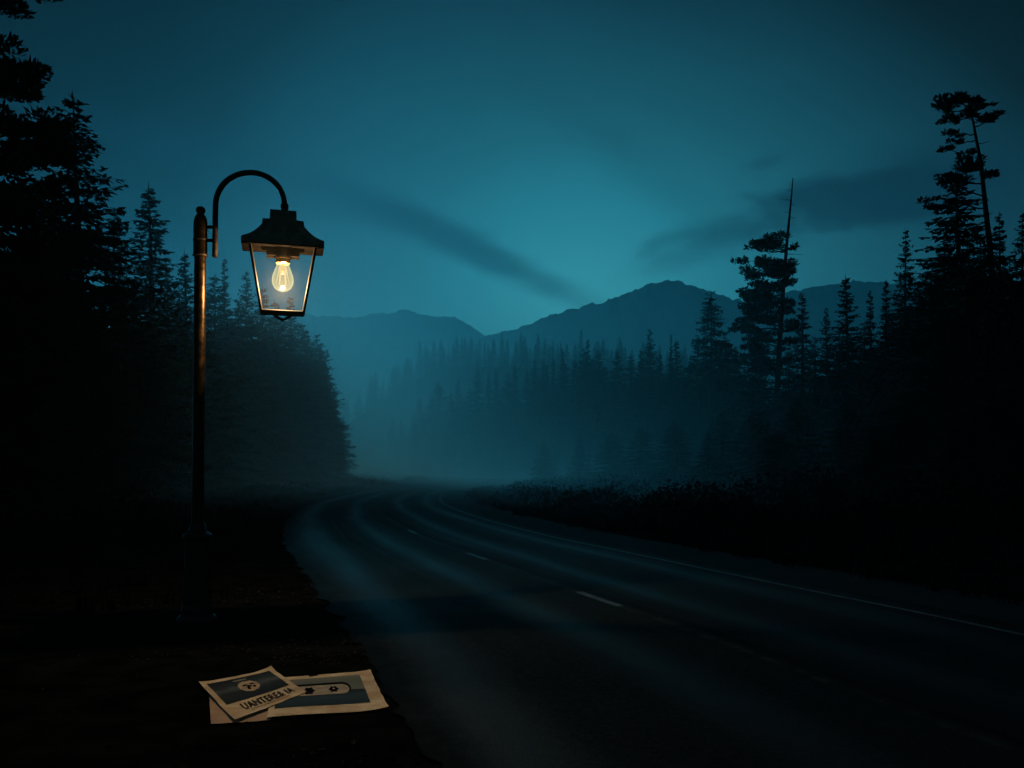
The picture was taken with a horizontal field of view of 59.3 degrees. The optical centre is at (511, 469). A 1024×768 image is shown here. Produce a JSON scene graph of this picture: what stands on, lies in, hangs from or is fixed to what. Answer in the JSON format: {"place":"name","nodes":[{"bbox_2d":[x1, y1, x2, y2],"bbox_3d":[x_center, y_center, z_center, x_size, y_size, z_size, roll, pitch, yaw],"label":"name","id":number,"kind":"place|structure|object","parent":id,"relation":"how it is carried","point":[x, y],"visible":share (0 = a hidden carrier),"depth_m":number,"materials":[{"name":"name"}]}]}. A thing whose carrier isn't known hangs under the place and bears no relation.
{"place":"outdoors","nodes":[
{"label":"outdoors","id":0,"kind":"place"},
{"bbox_2d":[147,309,484,423],"bbox_3d":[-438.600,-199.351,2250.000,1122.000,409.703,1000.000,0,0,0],"label":"mountain ridge","id":1,"kind":"structure","parent":0,"point":[361,350],"depth_m":2166.89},
{"bbox_2d":[0,366,1023,767],"bbox_3d":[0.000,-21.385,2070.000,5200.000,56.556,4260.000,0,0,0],"label":"ground","id":2,"kind":"structure","parent":0,"point":[158,708],"depth_m":8.57,"materials":[{"name":"black soil"}]},
{"bbox_2d":[0,0,90,366],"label":"pine tree","id":3,"kind":"object","parent":2,"relation":"on","point":[48,146],"visible":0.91,"depth_m":29.63,"materials":[{"name":"green plant"}]},
{"bbox_2d":[0,246,103,521],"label":"spruce tree","id":4,"kind":"object","parent":2,"relation":"on","point":[13,455],"visible":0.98,"depth_m":25.98,"materials":[{"name":"green plant"}]},
{"bbox_2d":[1,219,116,506],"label":"spruce tree","id":5,"kind":"object","parent":2,"relation":"on","point":[88,383],"visible":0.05,"depth_m":34.39,"materials":[{"name":"green plant"}]},
{"bbox_2d":[0,157,147,512],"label":"spruce tree","id":6,"kind":"object","parent":2,"relation":"on","point":[44,323],"visible":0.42,"depth_m":30.07,"materials":[{"name":"green plant"}]},
{"bbox_2d":[21,180,142,432],"bbox_3d":[-23.982,-6.274,46.845,9.227,18.274,9.138,0,0,-33],"label":"spruce tree","id":7,"kind":"object","parent":2,"relation":"on","point":[56,225],"depth_m":46.91,"materials":[{"name":"green plant"}]},
{"bbox_2d":[14,91,212,501],"bbox_3d":[-20.172,-7.354,41.801,11.502,20.826,11.861,0,0,36],"label":"spruce tree","id":8,"kind":"object","parent":2,"relation":"on","point":[81,212],"visible":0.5,"depth_m":41.84,"materials":[{"name":"green plant"}]},
{"bbox_2d":[90,207,191,486],"bbox_3d":[-22.323,-6.159,50.142,8.892,17.643,9.169,0,0,-28],"label":"spruce tree","id":9,"kind":"object","parent":2,"relation":"on","point":[126,267],"visible":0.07,"depth_m":50.10,"materials":[{"name":"green plant"}]},
{"bbox_2d":[96,264,186,498],"bbox_3d":[-19.115,-4.004,43.905,5.858,12.374,5.644,0,0,10],"label":"spruce tree","id":10,"kind":"object","parent":2,"relation":"on","point":[124,324],"visible":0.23,"depth_m":43.89,"materials":[{"name":"green plant"}]},
{"bbox_2d":[121,301,217,488],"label":"spruce tree","id":11,"kind":"object","parent":2,"relation":"on","point":[167,366],"visible":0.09,"depth_m":52.13,"materials":[{"name":"green plant"}]},
{"bbox_2d":[119,180,222,464],"bbox_3d":[-23.194,-8.538,57.690,8.940,20.449,9.030,0,0,-26],"label":"spruce tree","id":12,"kind":"object","parent":2,"relation":"on","point":[151,276],"visible":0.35,"depth_m":57.89,"materials":[{"name":"green plant"}]},
{"bbox_2d":[143,266,227,489],"bbox_3d":[-23.578,-5.890,61.904,8.425,16.536,8.116,0,0,-14],"label":"spruce tree","id":13,"kind":"object","parent":2,"relation":"on","point":[168,277],"visible":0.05,"depth_m":61.86,"materials":[{"name":"green plant"}]},
{"bbox_2d":[156,300,240,491],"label":"spruce tree","id":14,"kind":"object","parent":2,"relation":"on","point":[186,373],"visible":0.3,"depth_m":57.86,"materials":[{"name":"green plant"}]},
{"bbox_2d":[170,249,231,474],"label":"spruce tree","id":15,"kind":"object","parent":2,"relation":"on","point":[182,272],"visible":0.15,"depth_m":65.91,"materials":[{"name":"green plant"}]},
{"bbox_2d":[173,330,263,491],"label":"spruce tree","id":16,"kind":"object","parent":2,"relation":"on","point":[220,418],"visible":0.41,"depth_m":59.80,"materials":[{"name":"green plant"}]},
{"bbox_2d":[190,290,252,484],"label":"spruce tree","id":17,"kind":"object","parent":2,"relation":"on","point":[208,315],"visible":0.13,"depth_m":70.09,"materials":[{"name":"green plant"}]},
{"bbox_2d":[216,258,234,340],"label":"spruce tree","id":18,"kind":"object","parent":2,"relation":"on","point":[224,288],"visible":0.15,"depth_m":83.90,"materials":[{"name":"green plant"}]},
{"bbox_2d":[2,582,467,767],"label":"gravel","id":19,"kind":"structure","parent":2,"relation":"on","point":[361,761],"depth_m":7.32,"materials":[{"name":"brown gravel"}]},
{"bbox_2d":[191,274,282,477],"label":"spruce tree","id":20,"kind":"object","parent":2,"relation":"on","point":[215,300],"visible":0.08,"depth_m":76.67,"materials":[{"name":"green plant"}]},
{"bbox_2d":[209,694,270,723],"bbox_3d":[-1.658,1.491,5.729,0.510,0.006,0.810,0,0,-19],"label":"paper sheet","id":21,"kind":"object","parent":2,"relation":"on","point":[219,714],"visible":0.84,"depth_m":5.45,"materials":[{"name":"beige paper"}]},
{"bbox_2d":[176,170,323,625],"bbox_3d":[-2.572,-0.719,8.880,1.442,4.488,0.533,1,0,0],"label":"street lamp","id":22,"kind":"object","parent":2,"relation":"on","point":[283,236],"visible":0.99,"depth_m":8.82,"materials":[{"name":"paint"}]},
{"bbox_2d":[214,299,297,486],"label":"spruce tree","id":23,"kind":"object","parent":2,"relation":"on","point":[252,396],"visible":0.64,"depth_m":73.47,"materials":[{"name":"green plant"}]},
{"bbox_2d":[232,272,284,448],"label":"spruce tree","id":24,"kind":"object","parent":2,"relation":"on","point":[246,298],"visible":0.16,"depth_m":85.91,"materials":[{"name":"green plant"}]},
{"bbox_2d":[250,287,276,394],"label":"spruce tree","id":25,"kind":"object","parent":2,"relation":"on","point":[262,319],"visible":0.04,"depth_m":91.88,"materials":[{"name":"green plant"}]},
{"bbox_2d":[242,323,322,485],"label":"spruce tree","id":26,"kind":"object","parent":2,"relation":"on","point":[281,396],"visible":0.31,"depth_m":83.53,"materials":[{"name":"green plant"}]},
{"bbox_2d":[264,302,326,466],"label":"spruce tree","id":27,"kind":"object","parent":2,"relation":"on","point":[278,308],"visible":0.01,"depth_m":95.05,"materials":[{"name":"green plant"}]},
{"bbox_2d":[263,316,344,482],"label":"spruce tree","id":28,"kind":"object","parent":2,"relation":"on","point":[291,344],"visible":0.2,"depth_m":89.84,"materials":[{"name":"green plant"}]},
{"bbox_2d":[279,297,331,480],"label":"spruce tree","id":29,"kind":"object","parent":2,"relation":"on","point":[290,330],"visible":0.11,"depth_m":103.87,"materials":[{"name":"green plant"}]},
{"bbox_2d":[275,355,341,486],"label":"spruce tree","id":30,"kind":"object","parent":2,"relation":"on","point":[308,417],"visible":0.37,"depth_m":87.57,"materials":[{"name":"green plant"}]},
{"bbox_2d":[293,323,342,470],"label":"spruce tree","id":31,"kind":"object","parent":2,"relation":"on","point":[301,331],"visible":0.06,"depth_m":106.20,"materials":[{"name":"green plant"}]},
{"bbox_2d":[292,329,345,483],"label":"spruce tree","id":32,"kind":"object","parent":2,"relation":"on","point":[306,350],"visible":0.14,"depth_m":99.91,"materials":[{"name":"green plant"}]},
{"bbox_2d":[267,669,387,716],"bbox_3d":[-1.255,1.480,6.029,0.734,0.019,1.129,0,0,-15],"label":"poster","id":33,"kind":"object","parent":2,"relation":"on","point":[358,691],"visible":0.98,"depth_m":5.91,"materials":[{"name":"paper"},{"name":"black ink"}]},
{"bbox_2d":[199,666,305,718],"bbox_3d":[-1.705,1.465,5.995,0.576,0.031,1.262,0,0,-30],"label":"poster","id":34,"kind":"object","parent":33,"relation":"on","point":[236,697],"visible":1,"depth_m":6.00,"materials":[{"name":"paper"}]},
{"bbox_2d":[298,360,359,483],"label":"spruce tree","id":35,"kind":"object","parent":2,"relation":"on","point":[333,426],"visible":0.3,"depth_m":98.06,"materials":[{"name":"green plant"}]},
{"bbox_2d":[308,343,351,480],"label":"spruce tree","id":36,"kind":"object","parent":2,"relation":"on","point":[324,367],"visible":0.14,"depth_m":107.94,"materials":[{"name":"green plant"}]},
{"bbox_2d":[309,334,355,475],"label":"spruce tree","id":37,"kind":"object","parent":2,"relation":"on","point":[315,347],"visible":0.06,"depth_m":112.14,"materials":[{"name":"green plant"}]},
{"bbox_2d":[319,363,355,478],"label":"spruce tree","id":38,"kind":"object","parent":2,"relation":"on","point":[334,409],"visible":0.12,"depth_m":109.89,"materials":[{"name":"green plant"}]},
{"bbox_2d":[366,373,385,408],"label":"spruce tree","id":39,"kind":"object","parent":2,"relation":"on","point":[376,397],"visible":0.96,"depth_m":375.36,"materials":[{"name":"green plant"}]},
{"bbox_2d":[396,357,414,396],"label":"spruce tree","id":40,"kind":"object","parent":2,"relation":"on","point":[406,375],"visible":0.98,"depth_m":366.52,"materials":[{"name":"green plant"}]},
{"bbox_2d":[405,397,426,455],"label":"spruce tree","id":41,"kind":"object","parent":2,"relation":"on","point":[419,414],"visible":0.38,"depth_m":246.34,"materials":[{"name":"green plant"}]},
{"bbox_2d":[414,342,424,378],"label":"spruce tree","id":42,"kind":"object","parent":2,"relation":"on","point":[420,362],"visible":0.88,"depth_m":417.40,"materials":[{"name":"green plant"}]},
{"bbox_2d":[422,354,437,386],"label":"spruce tree","id":43,"kind":"object","parent":2,"relation":"on","point":[430,374],"visible":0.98,"depth_m":373.46,"materials":[{"name":"green plant"}]},
{"bbox_2d":[420,379,448,442],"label":"spruce tree","id":44,"kind":"object","parent":2,"relation":"on","point":[441,416],"visible":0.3,"depth_m":230.24,"materials":[{"name":"green plant"}]},
{"bbox_2d":[434,341,448,376],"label":"spruce tree","id":45,"kind":"object","parent":2,"relation":"on","point":[440,371],"visible":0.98,"depth_m":393.19,"materials":[{"name":"green plant"}]},
{"bbox_2d":[460,336,481,378],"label":"spruce tree","id":46,"kind":"object","parent":2,"relation":"on","point":[471,372],"visible":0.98,"depth_m":382.18,"materials":[{"name":"green plant"}]},
{"bbox_2d":[466,364,487,469],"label":"spruce tree","id":47,"kind":"object","parent":2,"relation":"on","point":[475,400],"visible":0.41,"depth_m":196.62,"materials":[{"name":"green plant"}]},
{"bbox_2d":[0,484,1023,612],"bbox_3d":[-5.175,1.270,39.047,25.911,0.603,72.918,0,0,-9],"label":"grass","id":48,"kind":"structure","parent":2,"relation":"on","point":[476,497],"depth_m":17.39,"materials":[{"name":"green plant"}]},
{"bbox_2d":[517,338,530,371],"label":"spruce tree","id":49,"kind":"object","parent":2,"relation":"on","point":[523,349],"visible":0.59,"depth_m":395.74,"materials":[{"name":"green plant"}]},
{"bbox_2d":[32,461,1023,542],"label":"undergrowth","id":50,"kind":"object","parent":2,"relation":"on","point":[712,496],"visible":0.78,"depth_m":27.84,"materials":[{"name":"green plant"}]},
{"bbox_2d":[514,379,554,476],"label":"spruce tree","id":51,"kind":"object","parent":2,"relation":"on","point":[540,397],"visible":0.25,"depth_m":159.88,"materials":[{"name":"green plant"}]},
{"bbox_2d":[533,333,542,368],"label":"spruce tree","id":52,"kind":"object","parent":2,"relation":"on","point":[538,354],"visible":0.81,"depth_m":411.51,"materials":[{"name":"green plant"}]},
{"bbox_2d":[527,443,562,481],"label":"spruce tree","id":53,"kind":"object","parent":2,"relation":"on","point":[542,468],"visible":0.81,"depth_m":91.74,"materials":[{"name":"green plant"}]},
{"bbox_2d":[535,414,563,477],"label":"spruce tree","id":54,"kind":"object","parent":2,"relation":"on","point":[552,446],"visible":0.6,"depth_m":137.26,"materials":[{"name":"green plant"}]},
{"bbox_2d":[543,345,557,378],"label":"spruce tree","id":55,"kind":"object","parent":2,"relation":"on","point":[549,360],"visible":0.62,"depth_m":381.52,"materials":[{"name":"green plant"}]},
{"bbox_2d":[551,403,590,477],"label":"spruce tree","id":56,"kind":"object","parent":2,"relation":"on","point":[570,439],"visible":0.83,"depth_m":134.62,"materials":[{"name":"green plant"}]},
{"bbox_2d":[564,436,593,482],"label":"spruce tree","id":57,"kind":"object","parent":2,"relation":"on","point":[581,459],"visible":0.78,"depth_m":83.81,"materials":[{"name":"green plant"}]},
{"bbox_2d":[571,348,591,404],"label":"spruce tree","id":58,"kind":"object","parent":2,"relation":"on","point":[581,365],"visible":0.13,"depth_m":166.93,"materials":[{"name":"green plant"}]},
{"bbox_2d":[580,340,592,424],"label":"spruce tree","id":59,"kind":"object","parent":2,"relation":"on","point":[588,357],"visible":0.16,"depth_m":164.83,"materials":[{"name":"green plant"}]},
{"bbox_2d":[574,406,605,475],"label":"spruce tree","id":60,"kind":"object","parent":2,"relation":"on","point":[591,438],"visible":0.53,"depth_m":136.50,"materials":[{"name":"green plant"}]},
{"bbox_2d":[584,351,609,432],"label":"spruce tree","id":61,"kind":"object","parent":2,"relation":"on","point":[598,367],"visible":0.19,"depth_m":157.27,"materials":[{"name":"green plant"}]},
{"bbox_2d":[589,397,624,471],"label":"spruce tree","id":62,"kind":"object","parent":2,"relation":"on","point":[607,421],"visible":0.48,"depth_m":129.90,"materials":[{"name":"green plant"}]},
{"bbox_2d":[589,432,632,481],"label":"spruce tree","id":63,"kind":"object","parent":2,"relation":"on","point":[608,449],"visible":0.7,"depth_m":75.78,"materials":[{"name":"green plant"}]},
{"bbox_2d":[609,352,626,417],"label":"spruce tree","id":64,"kind":"object","parent":2,"relation":"on","point":[617,356],"visible":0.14,"depth_m":168.62,"materials":[{"name":"green plant"}]},
{"bbox_2d":[620,356,642,411],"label":"spruce tree","id":65,"kind":"object","parent":2,"relation":"on","point":[630,369],"visible":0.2,"depth_m":155.58,"materials":[{"name":"green plant"}]},
{"bbox_2d":[632,330,661,434],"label":"spruce tree","id":66,"kind":"object","parent":2,"relation":"on","point":[648,362],"visible":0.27,"depth_m":149.91,"materials":[{"name":"green plant"}]},
{"bbox_2d":[644,421,704,490],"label":"spruce tree","id":67,"kind":"object","parent":2,"relation":"on","point":[674,442],"visible":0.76,"depth_m":61.74,"materials":[{"name":"green plant"}]},
{"bbox_2d":[669,341,687,410],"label":"spruce tree","id":68,"kind":"object","parent":2,"relation":"on","point":[676,357],"visible":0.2,"depth_m":146.83,"materials":[{"name":"green plant"}]},
{"bbox_2d":[661,408,702,467],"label":"spruce tree","id":69,"kind":"object","parent":2,"relation":"on","point":[686,426],"visible":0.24,"depth_m":106.28,"materials":[{"name":"green plant"}]},
{"bbox_2d":[684,335,707,423],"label":"spruce tree","id":70,"kind":"object","parent":2,"relation":"on","point":[697,356],"visible":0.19,"depth_m":135.59,"materials":[{"name":"green plant"}]},
{"bbox_2d":[679,431,730,492],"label":"spruce tree","id":71,"kind":"object","parent":2,"relation":"on","point":[708,468],"visible":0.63,"depth_m":51.90,"materials":[{"name":"green plant"}]},
{"bbox_2d":[682,397,731,477],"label":"spruce tree","id":72,"kind":"object","parent":2,"relation":"on","point":[707,425],"visible":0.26,"depth_m":100.11,"materials":[{"name":"green plant"}]},
{"bbox_2d":[690,387,728,446],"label":"spruce tree","id":73,"kind":"object","parent":2,"relation":"on","point":[717,398],"visible":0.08,"depth_m":116.21,"materials":[{"name":"green plant"}]},
{"bbox_2d":[684,289,735,465],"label":"spruce tree","id":74,"kind":"object","parent":2,"relation":"on","point":[714,351],"visible":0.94,"depth_m":99.74,"materials":[{"name":"green plant"}]},
{"bbox_2d":[687,411,750,489],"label":"spruce tree","id":75,"kind":"object","parent":2,"relation":"on","point":[721,450],"visible":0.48,"depth_m":57.85,"materials":[{"name":"green plant"}]},
{"bbox_2d":[723,410,779,496],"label":"spruce tree","id":76,"kind":"object","parent":2,"relation":"on","point":[756,434],"visible":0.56,"depth_m":51.84,"materials":[{"name":"green plant"}]},
{"bbox_2d":[706,179,803,445],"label":"pine tree","id":77,"kind":"object","parent":2,"relation":"on","point":[760,294],"visible":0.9,"depth_m":83.17,"materials":[{"name":"green plant"}]},
{"bbox_2d":[727,359,782,447],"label":"spruce tree","id":78,"kind":"object","parent":2,"relation":"on","point":[759,376],"visible":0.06,"depth_m":99.53,"materials":[{"name":"green plant"}]},
{"bbox_2d":[762,345,803,447],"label":"spruce tree","id":79,"kind":"object","parent":2,"relation":"on","point":[790,374],"visible":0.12,"depth_m":94.94,"materials":[{"name":"green plant"}]},
{"bbox_2d":[784,292,818,410],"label":"spruce tree","id":80,"kind":"object","parent":2,"relation":"on","point":[802,318],"visible":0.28,"depth_m":99.91,"materials":[{"name":"green plant"}]},
{"bbox_2d":[791,336,834,464],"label":"spruce tree","id":81,"kind":"object","parent":2,"relation":"on","point":[813,355],"visible":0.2,"depth_m":92.00,"materials":[{"name":"green plant"}]},
{"bbox_2d":[818,308,834,406],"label":"spruce tree","id":82,"kind":"object","parent":2,"relation":"on","point":[825,345],"visible":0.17,"depth_m":104.91,"materials":[{"name":"green plant"}]},
{"bbox_2d":[803,331,862,457],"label":"spruce tree","id":83,"kind":"object","parent":2,"relation":"on","point":[842,353],"visible":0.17,"depth_m":88.13,"materials":[{"name":"green plant"}]},
{"bbox_2d":[820,273,866,417],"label":"spruce tree","id":84,"kind":"object","parent":2,"relation":"on","point":[847,308],"visible":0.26,"depth_m":91.84,"materials":[{"name":"green plant"}]},
{"bbox_2d":[834,322,879,422],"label":"spruce tree","id":85,"kind":"object","parent":2,"relation":"on","point":[865,343],"visible":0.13,"depth_m":81.89,"materials":[{"name":"green plant"}]},
{"bbox_2d":[859,290,879,377],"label":"spruce tree","id":86,"kind":"object","parent":2,"relation":"on","point":[870,316],"visible":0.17,"depth_m":89.96,"materials":[{"name":"green plant"}]},
{"bbox_2d":[853,312,903,402],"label":"spruce tree","id":87,"kind":"object","parent":2,"relation":"on","point":[887,345],"visible":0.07,"depth_m":74.01,"materials":[{"name":"green plant"}]},
{"bbox_2d":[875,281,891,378],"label":"spruce tree","id":88,"kind":"object","parent":2,"relation":"on","point":[885,309],"visible":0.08,"depth_m":83.95,"materials":[{"name":"green plant"}]},
{"bbox_2d":[858,310,927,415],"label":"spruce tree","id":89,"kind":"object","parent":2,"relation":"on","point":[900,342],"visible":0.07,"depth_m":65.74,"materials":[{"name":"green plant"}]},
{"bbox_2d":[869,227,921,411],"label":"spruce tree","id":90,"kind":"object","parent":2,"relation":"on","point":[906,274],"visible":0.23,"depth_m":77.84,"materials":[{"name":"green plant"}]},
{"bbox_2d":[875,240,956,440],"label":"spruce tree","id":91,"kind":"object","parent":2,"relation":"on","point":[913,345],"visible":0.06,"depth_m":62.00,"materials":[{"name":"green plant"}]},
{"bbox_2d":[857,169,1023,454],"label":"spruce tree","id":92,"kind":"object","parent":2,"relation":"on","point":[954,225],"visible":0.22,"depth_m":59.99,"materials":[{"name":"green plant"}]},
{"bbox_2d":[877,260,1015,461],"bbox_3d":[26.788,-4.926,53.824,10.006,15.538,10.685,0,0,22],"label":"spruce tree","id":93,"kind":"object","parent":2,"relation":"on","point":[962,312],"visible":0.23,"depth_m":53.63,"materials":[{"name":"green plant"}]},
{"bbox_2d":[917,91,1006,289],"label":"pine tree","id":94,"kind":"object","parent":2,"relation":"on","point":[969,165],"visible":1,"depth_m":57.88,"materials":[{"name":"green plant"}]},
{"bbox_2d":[911,233,1012,422],"bbox_3d":[29.128,-6.144,55.656,10.009,17.333,10.106,0,0,-5],"label":"spruce tree","id":95,"kind":"object","parent":2,"relation":"on","point":[983,267],"visible":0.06,"depth_m":55.38,"materials":[{"name":"green plant"}]},
{"bbox_2d":[992,213,1008,301],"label":"spruce tree","id":96,"kind":"object","parent":2,"relation":"on","point":[1001,247],"visible":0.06,"depth_m":65.98,"materials":[{"name":"green plant"}]},
{"bbox_2d":[1002,213,1023,329],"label":"spruce tree","id":97,"kind":"object","parent":2,"relation":"on","point":[1020,261],"visible":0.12,"depth_m":57.89,"materials":[{"name":"green plant"}]},
{"bbox_2d":[0,0,1023,336],"label":"sky","id":98,"kind":"structure","parent":0,"point":[494,166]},
{"bbox_2d":[377,280,868,401],"bbox_3d":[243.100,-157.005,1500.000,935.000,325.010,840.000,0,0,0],"label":"mountain","id":99,"kind":"structure","parent":0,"point":[664,310],"depth_m":1439.35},
{"bbox_2d":[281,481,1023,767],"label":"road","id":100,"kind":"structure","parent":0,"point":[514,649],"depth_m":7.14,"materials":[{"name":"grey asphalt"}]},
{"bbox_2d":[576,592,623,605],"bbox_3d":[0.972,1.452,10.179,0.102,0.001,1.189,0,0,-18],"label":"line dash","id":101,"kind":"object","parent":100,"relation":"on","point":[600,599],"visible":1,"depth_m":10.10,"materials":[{"name":"paint"}]},
{"bbox_2d":[439,483,1023,635],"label":"road edge line","id":102,"kind":"object","parent":100,"relation":"on","point":[767,581],"visible":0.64,"depth_m":11.36,"materials":[{"name":"paint"}]},
{"bbox_2d":[449,489,1023,624],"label":"road shoulder","id":103,"kind":"object","parent":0,"point":[989,607],"visible":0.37,"depth_m":13.14},
{"bbox_2d":[771,279,1015,354],"bbox_3d":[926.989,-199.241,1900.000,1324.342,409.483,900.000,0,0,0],"label":"mountain shoulder","id":104,"kind":"object","parent":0,"point":[819,299],"visible":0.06,"depth_m":1858.22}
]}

